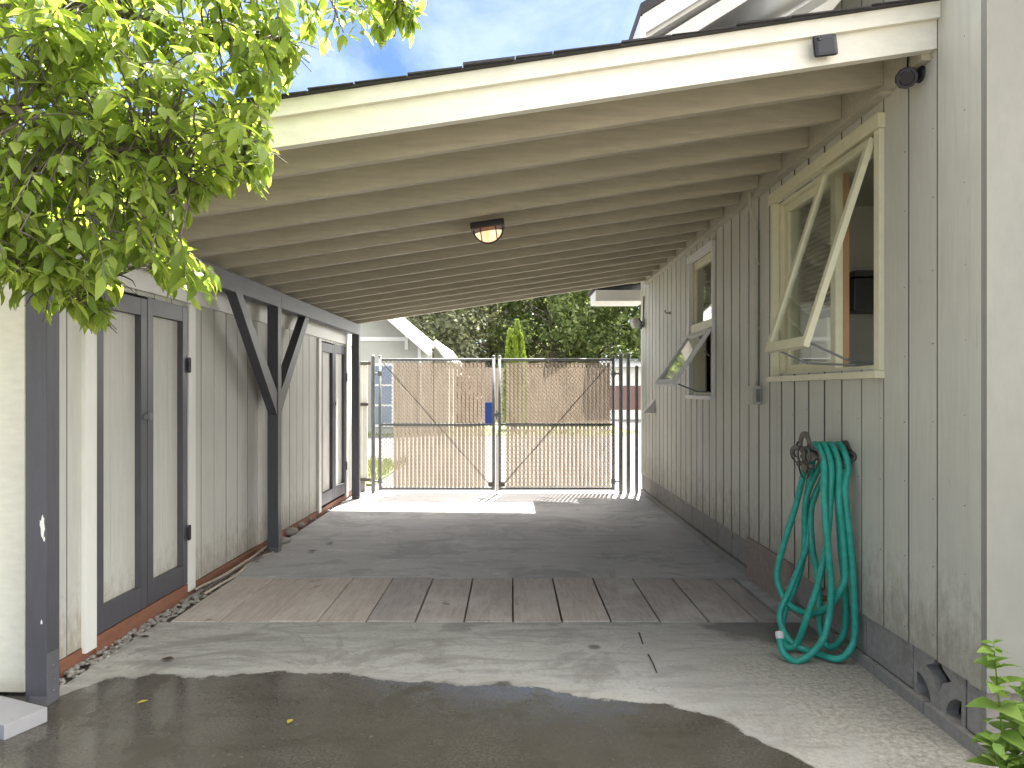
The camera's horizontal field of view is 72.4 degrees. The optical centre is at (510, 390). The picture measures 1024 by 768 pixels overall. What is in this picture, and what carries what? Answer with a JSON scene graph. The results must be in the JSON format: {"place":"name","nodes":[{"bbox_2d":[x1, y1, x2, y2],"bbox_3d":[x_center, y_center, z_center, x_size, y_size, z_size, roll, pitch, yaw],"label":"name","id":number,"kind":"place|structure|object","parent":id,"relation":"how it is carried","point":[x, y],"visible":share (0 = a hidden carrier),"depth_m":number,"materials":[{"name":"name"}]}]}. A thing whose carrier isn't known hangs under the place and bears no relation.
{"place":"outdoors","nodes":[
{"label":"outdoors","id":0,"kind":"place"},
{"bbox_2d":[4,501,345,701],"bbox_3d":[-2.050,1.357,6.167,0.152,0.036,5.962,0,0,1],"label":"gravel","id":1,"kind":"structure","parent":0,"point":[127,638],"depth_m":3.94,"materials":[{"name":"grey gravel"}]},
{"bbox_2d":[195,545,266,589],"bbox_3d":[-2.055,1.314,5.295,0.053,0.033,1.352,0,0,1],"label":"cord","id":2,"kind":"object","parent":1,"relation":"on","point":[229,571],"visible":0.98,"depth_m":5.10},
{"bbox_2d":[203,550,269,591],"bbox_3d":[-2.033,1.326,5.295,0.052,0.033,1.351,0,0,1],"label":"cord","id":3,"kind":"object","parent":1,"relation":"on","point":[227,575],"visible":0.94,"depth_m":5.15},
{"bbox_2d":[286,527,297,535],"bbox_3d":[-2.082,1.328,6.606,0.148,0.075,0.133,0,0,-37],"label":"rock","id":4,"kind":"object","parent":1,"relation":"on","point":[291,531],"visible":0.88,"depth_m":6.57,"materials":[{"name":"stone"}]},
{"bbox_2d":[0,586,560,695],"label":"ground","id":5,"kind":"structure","parent":0,"point":[3,693],"depth_m":4.50,"materials":[{"name":"soil"}]},
{"bbox_2d":[0,245,351,691],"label":"shed","id":6,"kind":"structure","parent":5,"relation":"on","point":[162,458],"depth_m":4.25,"materials":[{"name":"grey wood"}]},
{"bbox_2d":[97,290,146,634],"bbox_3d":[-2.161,0.362,3.857,0.050,1.800,0.490,0,0,1],"label":"door leaf","id":7,"kind":"structure","parent":6,"relation":"in","point":[121,355],"depth_m":3.90,"materials":[{"name":"grey paint"}]},
{"bbox_2d":[140,297,190,605],"bbox_3d":[-2.142,0.356,4.339,0.072,1.812,0.558,0,0,1],"label":"door leaf","id":8,"kind":"structure","parent":6,"relation":"in","point":[168,361],"depth_m":4.40,"materials":[{"name":"grey paint"}]},
{"bbox_2d":[322,342,333,505],"bbox_3d":[-2.094,0.362,7.909,0.050,1.800,0.535,0,0,1],"label":"door leaf","id":9,"kind":"structure","parent":6,"relation":"in","point":[327,349],"depth_m":8.02,"materials":[{"name":"grey paint"}]},
{"bbox_2d":[332,344,346,498],"bbox_3d":[-2.076,0.356,8.436,0.072,1.812,0.603,0,0,1],"label":"door leaf","id":10,"kind":"structure","parent":6,"relation":"in","point":[340,375],"depth_m":8.55,"materials":[{"name":"grey paint"}]},
{"bbox_2d":[0,0,425,334],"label":"leafy tree","id":11,"kind":"object","parent":5,"relation":"on","point":[139,159],"visible":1,"depth_m":2.04,"materials":[{"name":"green plant"}]},
{"bbox_2d":[587,0,1023,756],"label":"house","id":12,"kind":"structure","parent":5,"relation":"on","point":[911,392],"depth_m":3.17,"materials":[{"name":"grey wood"}]},
{"bbox_2d":[630,296,644,329],"bbox_3d":[1.655,-1.010,9.053,0.225,0.430,0.129,0,0,-27],"label":"flood light","id":13,"kind":"object","parent":12,"relation":"attached to","point":[635,322],"visible":1,"depth_m":9.05,"materials":[{"name":"metal"}]},
{"bbox_2d":[642,400,654,412],"bbox_3d":[1.664,0.184,8.470,0.128,0.160,0.140,0,0,0],"label":"vent hood","id":14,"kind":"object","parent":12,"relation":"attached to","point":[650,408],"visible":1,"depth_m":8.40,"materials":[{"name":"plastic"}]},
{"bbox_2d":[654,240,714,399],"bbox_3d":[1.650,-0.662,6.348,0.559,1.475,0.844,0,0,0],"label":"window","id":15,"kind":"structure","parent":12,"relation":"in","point":[699,328],"depth_m":6.67,"materials":[{"name":"white paint"}]},
{"bbox_2d":[748,192,761,404],"bbox_3d":[1.686,-0.643,4.878,0.086,1.475,0.115,0,0,0],"label":"electrical conduit","id":16,"kind":"object","parent":12,"relation":"attached to","point":[754,395],"visible":1,"depth_m":4.87,"materials":[{"name":"metal"}]},
{"bbox_2d":[814,587,826,609],"bbox_3d":[1.686,1.133,3.800,0.108,0.140,0.052,0,0,0],"label":"garden faucet","id":17,"kind":"object","parent":12,"relation":"attached to","point":[824,597],"visible":0.19,"depth_m":3.79,"materials":[{"name":"gold metal"}]},
{"bbox_2d":[790,431,856,478],"bbox_3d":[1.616,0.330,3.610,0.225,0.244,0.366,0,0,0],"label":"hose hanger","id":18,"kind":"object","parent":12,"relation":"attached to","point":[804,462],"visible":0.59,"depth_m":3.59,"materials":[{"name":"metal"}]},
{"bbox_2d":[774,441,858,663],"bbox_3d":[1.523,0.806,3.635,0.380,1.097,0.404,0,0,0],"label":"garden hose","id":19,"kind":"object","parent":18,"relation":"hanging from","point":[831,487],"visible":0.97,"depth_m":3.51,"materials":[{"name":"green rubber"}]},
{"bbox_2d":[764,112,884,381],"bbox_3d":[1.654,-0.675,3.936,0.520,1.230,1.385,0,0,4],"label":"window","id":20,"kind":"structure","parent":12,"relation":"in","point":[854,151],"depth_m":3.84,"materials":[{"name":"beige paint"}]},
{"bbox_2d":[849,270,873,313],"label":"wall unit","id":21,"kind":"structure","parent":12,"relation":"attached to","point":[861,291],"depth_m":5.00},
{"bbox_2d":[895,56,925,88],"bbox_3d":[1.667,-1.342,2.936,0.125,0.163,0.111,0,0,0],"label":"security camera","id":22,"kind":"object","parent":12,"relation":"attached to","point":[907,77],"visible":0.97,"depth_m":2.91,"materials":[{"name":"black plastic"}]},
{"bbox_2d":[0,0,644,356],"label":"sky","id":23,"kind":"structure","parent":0,"point":[452,33],"materials":[{"name":"blue"}]},
{"bbox_2d":[366,462,405,485],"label":"lawn","id":24,"kind":"structure","parent":0,"point":[369,482],"depth_m":11.06,"materials":[{"name":"green plant"}]},
{"bbox_2d":[229,492,747,585],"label":"carport floor","id":25,"kind":"structure","parent":0,"point":[512,535],"depth_m":6.28,"materials":[{"name":"concrete"}]},
{"bbox_2d":[204,551,273,594],"bbox_3d":[-2.010,1.337,5.295,0.053,0.033,1.352,0,0,1],"label":"cord","id":26,"kind":"object","parent":25,"relation":"on","point":[228,579],"visible":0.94,"depth_m":5.04,"materials":[{"name":"grey"}]},
{"bbox_2d":[282,536,290,543],"bbox_3d":[-2.020,1.325,6.220,0.110,0.066,0.121,0,0,20],"label":"rock","id":27,"kind":"object","parent":25,"relation":"on","point":[285,540],"visible":0.62,"depth_m":6.19,"materials":[{"name":"stone"}]},
{"bbox_2d":[371,355,374,492],"bbox_3d":[-1.821,0.460,9.250,0.058,1.880,0.057,0,0,0],"label":"gate post","id":28,"kind":"object","parent":25,"relation":"on","point":[372,423],"visible":0.91,"depth_m":9.23,"materials":[{"name":"metal"}]},
{"bbox_2d":[375,355,500,493],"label":"chain link gate","id":29,"kind":"structure","parent":28,"relation":"attached to","point":[443,424],"depth_m":9.25,"materials":[{"name":"metal"}]},
{"bbox_2d":[485,402,491,423],"bbox_3d":[-0.296,0.290,9.222,0.093,0.280,0.008,0,0,0],"label":"gate sign","id":30,"kind":"object","parent":29,"relation":"attached to","point":[488,412],"visible":1,"depth_m":9.22,"materials":[{"name":"blue plastic"}]},
{"bbox_2d":[0,0,940,706],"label":"carport","id":31,"kind":"object","parent":25,"relation":"on","point":[646,160],"visible":0.89,"depth_m":3.58,"materials":[{"name":"beige paint"}]},
{"bbox_2d":[470,218,504,243],"bbox_3d":[-0.154,-1.045,4.600,0.225,0.156,0.130,0,0,0],"label":"ceiling light","id":32,"kind":"object","parent":31,"relation":"attached to","point":[487,231],"visible":1,"depth_m":4.56,"materials":[{"name":"white glass"}]},
{"bbox_2d":[812,34,837,57],"bbox_3d":[1.259,-1.383,2.803,0.100,0.091,0.025,0,0,0],"label":"wall sensor","id":33,"kind":"object","parent":31,"relation":"attached to","point":[825,45],"depth_m":2.79,"materials":[{"name":"black plastic"}]},
{"bbox_2d":[619,352,622,492],"bbox_3d":[1.451,0.445,9.250,0.058,1.910,0.057,0,0,0],"label":"gate post","id":34,"kind":"object","parent":25,"relation":"on","point":[620,422],"visible":0.89,"depth_m":9.23,"materials":[{"name":"metal"}]},
{"bbox_2d":[498,355,618,489],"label":"chain link gate","id":35,"kind":"structure","parent":34,"relation":"attached to","point":[537,423],"depth_m":9.25,"materials":[{"name":"metal"}]},
{"bbox_2d":[626,352,629,492],"bbox_3d":[1.553,0.445,9.270,0.058,1.910,0.057,0,0,0],"label":"gate post","id":36,"kind":"object","parent":25,"relation":"on","point":[628,422],"visible":0.89,"depth_m":9.25,"materials":[{"name":"metal"}]},
{"bbox_2d":[635,365,637,492],"bbox_3d":[1.660,0.530,9.250,0.049,1.740,0.048,0,0,0],"label":"gate post","id":37,"kind":"object","parent":25,"relation":"on","point":[636,428],"visible":0.91,"depth_m":9.23,"materials":[{"name":"metal"}]},
{"bbox_2d":[0,622,998,767],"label":"driveway","id":38,"kind":"structure","parent":0,"point":[485,694],"depth_m":3.02,"materials":[{"name":"concrete"}]},
{"bbox_2d":[0,696,46,739],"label":"step board","id":39,"kind":"object","parent":38,"relation":"on","point":[17,717],"visible":1,"depth_m":2.80,"materials":[{"name":"white concrete"}]},
{"bbox_2d":[638,632,656,672],"bbox_3d":[0.703,1.346,3.622,0.016,0.001,0.566,0,0,2],"label":"driveway crack","id":40,"kind":"object","parent":38,"relation":"on","point":[647,654],"visible":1,"depth_m":3.55,"materials":[{"name":"grey concrete"}]},
{"bbox_2d":[965,639,1023,767],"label":"weed","id":41,"kind":"object","parent":38,"relation":"on","point":[1011,740],"visible":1,"depth_m":2.26,"materials":[{"name":"green plant"}]},
{"bbox_2d":[364,436,642,491],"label":"lane","id":42,"kind":"structure","parent":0,"point":[632,464],"depth_m":12.89,"materials":[{"name":"grey concrete"}]},
{"bbox_2d":[360,361,370,491],"bbox_3d":[-2.010,0.475,9.428,0.260,1.750,0.085,0,0,0],"label":"fence panel","id":43,"kind":"object","parent":42,"relation":"on","point":[364,405],"visible":0.5,"depth_m":9.41,"materials":[{"name":"beige wood"}]},
{"bbox_2d":[368,415,640,435],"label":"verge","id":44,"kind":"structure","parent":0,"point":[496,430],"depth_m":22.60,"materials":[{"name":"green plant"}]},
{"bbox_2d":[359,318,461,433],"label":"neighbour house","id":45,"kind":"structure","parent":44,"relation":"on","point":[398,338],"depth_m":22.00,"materials":[{"name":"grey painted siding"},{"name":"white paint"},{"name":"window glass"}]},
{"bbox_2d":[375,363,393,426],"bbox_3d":[-4.023,0.126,21.974,0.700,2.000,0.048,0,0,0],"label":"window","id":46,"kind":"structure","parent":45,"relation":"in","point":[387,377],"depth_m":21.95,"materials":[{"name":"white paint"}]},
{"bbox_2d":[406,313,481,349],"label":"background tree","id":47,"kind":"object","parent":44,"relation":"on","point":[431,317],"depth_m":44.48,"materials":[{"name":"green plant"}]},
{"bbox_2d":[405,304,497,386],"bbox_3d":[-4.630,-4.143,35.939,7.917,12.529,8.008,0,0,0],"label":"background tree","id":48,"kind":"object","parent":44,"relation":"on","point":[453,321],"visible":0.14,"depth_m":34.25,"materials":[{"name":"green plant"}]},
{"bbox_2d":[414,304,505,365],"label":"background tree","id":49,"kind":"object","parent":44,"relation":"on","point":[474,338],"depth_m":49.33,"materials":[{"name":"green plant"}]},
{"bbox_2d":[457,372,481,422],"bbox_3d":[-2.244,0.292,27.189,2.090,2.321,1.993,0,0,30],"label":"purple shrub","id":50,"kind":"object","parent":44,"relation":"on","point":[469,400],"visible":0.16,"depth_m":26.75,"materials":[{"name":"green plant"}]},
{"bbox_2d":[438,297,555,407],"bbox_3d":[-1.225,-4.942,41.044,8.165,14.530,8.732,0,0,-28],"label":"background tree","id":51,"kind":"object","parent":44,"relation":"on","point":[491,350],"visible":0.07,"depth_m":39.24,"materials":[{"name":"green plant"}]},
{"bbox_2d":[366,426,640,483],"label":"grass","id":52,"kind":"structure","parent":44,"relation":"on","point":[384,466],"depth_m":12.61,"materials":[{"name":"green plant"}]},
{"bbox_2d":[502,319,525,428],"bbox_3d":[0.149,-0.599,24.398,0.913,3.898,0.804,0,0,-29],"label":"arborvitae","id":53,"kind":"object","parent":44,"relation":"on","point":[515,346],"visible":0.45,"depth_m":24.29,"materials":[{"name":"green plant"}]},
{"bbox_2d":[476,298,558,381],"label":"background tree","id":54,"kind":"object","parent":44,"relation":"on","point":[498,334],"depth_m":47.20,"materials":[{"name":"green plant"}]},
{"bbox_2d":[461,367,606,422],"bbox_3d":[0.150,0.193,28.569,7.500,2.315,0.162,0,0,0],"label":"board fence","id":55,"kind":"object","parent":44,"relation":"on","point":[488,384],"visible":0.1,"depth_m":28.49,"materials":[{"name":"brown wood"}]},
{"bbox_2d":[482,289,614,415],"bbox_3d":[2.251,-4.186,37.148,6.686,12.976,6.567,0,0,-32],"label":"background tree","id":56,"kind":"object","parent":44,"relation":"on","point":[588,338],"visible":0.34,"depth_m":35.85,"materials":[{"name":"green plant"}]},
{"bbox_2d":[525,292,640,368],"bbox_3d":[4.778,-5.032,40.012,8.359,14.334,8.292,0,0,0],"label":"background tree","id":57,"kind":"object","parent":44,"relation":"on","point":[622,343],"visible":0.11,"depth_m":38.04,"materials":[{"name":"green plant"}]},
{"bbox_2d":[538,301,638,363],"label":"background tree","id":58,"kind":"object","parent":44,"relation":"on","point":[606,343],"depth_m":49.03,"materials":[{"name":"green plant"}]},
{"bbox_2d":[593,282,640,367],"bbox_3d":[7.775,-4.577,35.928,7.228,13.274,7.105,0,0,0],"label":"background tree","id":59,"kind":"object","parent":44,"relation":"on","point":[615,314],"visible":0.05,"depth_m":35.74,"materials":[{"name":"green plant"}]},
{"bbox_2d":[599,359,640,418],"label":"red shed","id":60,"kind":"structure","parent":44,"relation":"on","point":[634,362],"depth_m":33.00,"materials":[{"name":"white paint"}]},
{"bbox_2d":[610,419,640,434],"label":"side drive","id":61,"kind":"structure","parent":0,"point":[632,424],"depth_m":27.88,"materials":[{"name":"grey concrete"}]},
{"bbox_2d":[811,317,829,362],"bbox_3d":[1.995,-0.276,4.390,0.130,0.348,0.220,0,0,0],"label":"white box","id":62,"kind":"object","parent":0,"point":[821,336],"visible":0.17,"depth_m":4.35,"materials":[{"name":"white plastic"}]},
{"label":"plank pit","id":63,"kind":"structure","parent":0,"visible":0},
{"bbox_2d":[171,577,801,621],"bbox_3d":[-0.117,1.372,4.570,3.744,0.057,0.960,0,0,0],"label":"plank strip","id":64,"kind":"object","parent":63,"relation":"on","point":[351,599],"visible":0.74,"depth_m":4.49,"materials":[{"name":"wood"}]}
]}

